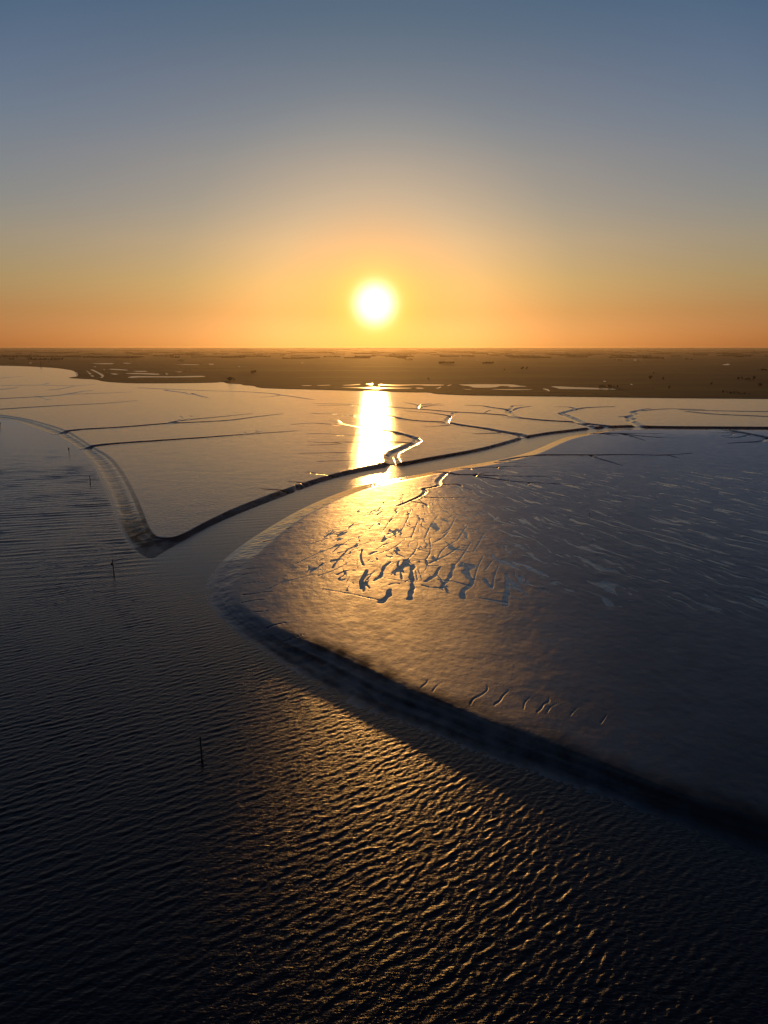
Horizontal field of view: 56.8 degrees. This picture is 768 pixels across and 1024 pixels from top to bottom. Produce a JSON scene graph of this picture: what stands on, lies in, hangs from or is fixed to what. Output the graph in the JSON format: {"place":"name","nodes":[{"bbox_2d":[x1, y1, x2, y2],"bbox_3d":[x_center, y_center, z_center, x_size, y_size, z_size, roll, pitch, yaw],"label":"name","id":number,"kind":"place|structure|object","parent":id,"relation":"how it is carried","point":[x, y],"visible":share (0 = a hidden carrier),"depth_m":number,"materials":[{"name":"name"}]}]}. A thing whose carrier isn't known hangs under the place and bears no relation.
{"place":"outdoors","nodes":[
{"label":"outdoors","id":0,"kind":"place"},
{"bbox_2d":[126,373,158,374],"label":"pond","id":1,"kind":"structure","parent":0,"point":[143,373],"depth_m":2176.06,"materials":[{"name":"black liquid"}]},
{"bbox_2d":[128,376,204,377],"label":"pond","id":2,"kind":"structure","parent":0,"point":[163,376],"depth_m":1950.16,"materials":[{"name":"black liquid"}]},
{"bbox_2d":[343,387,408,388],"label":"pond","id":3,"kind":"structure","parent":0,"point":[378,387],"depth_m":1412.52,"materials":[{"name":"yellow liquid"}]},
{"bbox_2d":[0,419,767,1023],"bbox_3d":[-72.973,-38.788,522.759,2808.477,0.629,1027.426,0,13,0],"label":"river water","id":4,"kind":"structure","parent":0,"point":[292,849],"depth_m":116.92,"materials":[{"name":"liquid"}]},
{"bbox_2d":[199,736,202,762],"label":"navigation stake","id":5,"kind":"object","parent":4,"relation":"in","point":[201,750],"visible":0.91,"depth_m":140.02,"materials":[{"name":"brown wood"}]},
{"bbox_2d":[0,366,767,857],"bbox_3d":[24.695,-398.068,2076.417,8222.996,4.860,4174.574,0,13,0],"label":"mud flats","id":6,"kind":"structure","parent":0,"point":[588,612],"depth_m":273.27,"materials":[{"name":"grey soil"}]},
{"bbox_2d":[0,348,767,398],"bbox_3d":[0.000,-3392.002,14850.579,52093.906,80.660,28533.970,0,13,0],"label":"marsh land","id":7,"kind":"structure","parent":0,"point":[694,376],"depth_m":2466.03,"materials":[{"name":"brown plant"}]},
{"bbox_2d":[0,348,767,359],"bbox_3d":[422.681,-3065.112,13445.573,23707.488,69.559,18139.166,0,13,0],"label":"distant woods","id":8,"kind":"object","parent":7,"relation":"on","point":[411,352],"visible":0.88,"depth_m":9524.47,"materials":[{"name":"green plant"}]},
{"bbox_2d":[0,0,767,347],"label":"sky","id":9,"kind":"structure","parent":0,"point":[174,173],"materials":[{"name":"blue"}]},
{"bbox_2d":[380,384,441,385],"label":"pond","id":10,"kind":"structure","parent":0,"point":[411,384],"depth_m":1527.36,"materials":[{"name":"yellow liquid"}]},
{"bbox_2d":[460,384,525,387],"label":"pond","id":11,"kind":"structure","parent":0,"point":[485,385],"depth_m":1487.06,"materials":[{"name":"beige liquid"}]},
{"bbox_2d":[495,389,531,389],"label":"pond","id":12,"kind":"structure","parent":0,"point":[513,389],"depth_m":1345.09,"materials":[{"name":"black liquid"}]},
{"bbox_2d":[551,386,614,389],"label":"pond","id":13,"kind":"structure","parent":0,"point":[560,387],"depth_m":1377.98,"materials":[{"name":"black liquid"}]}
]}

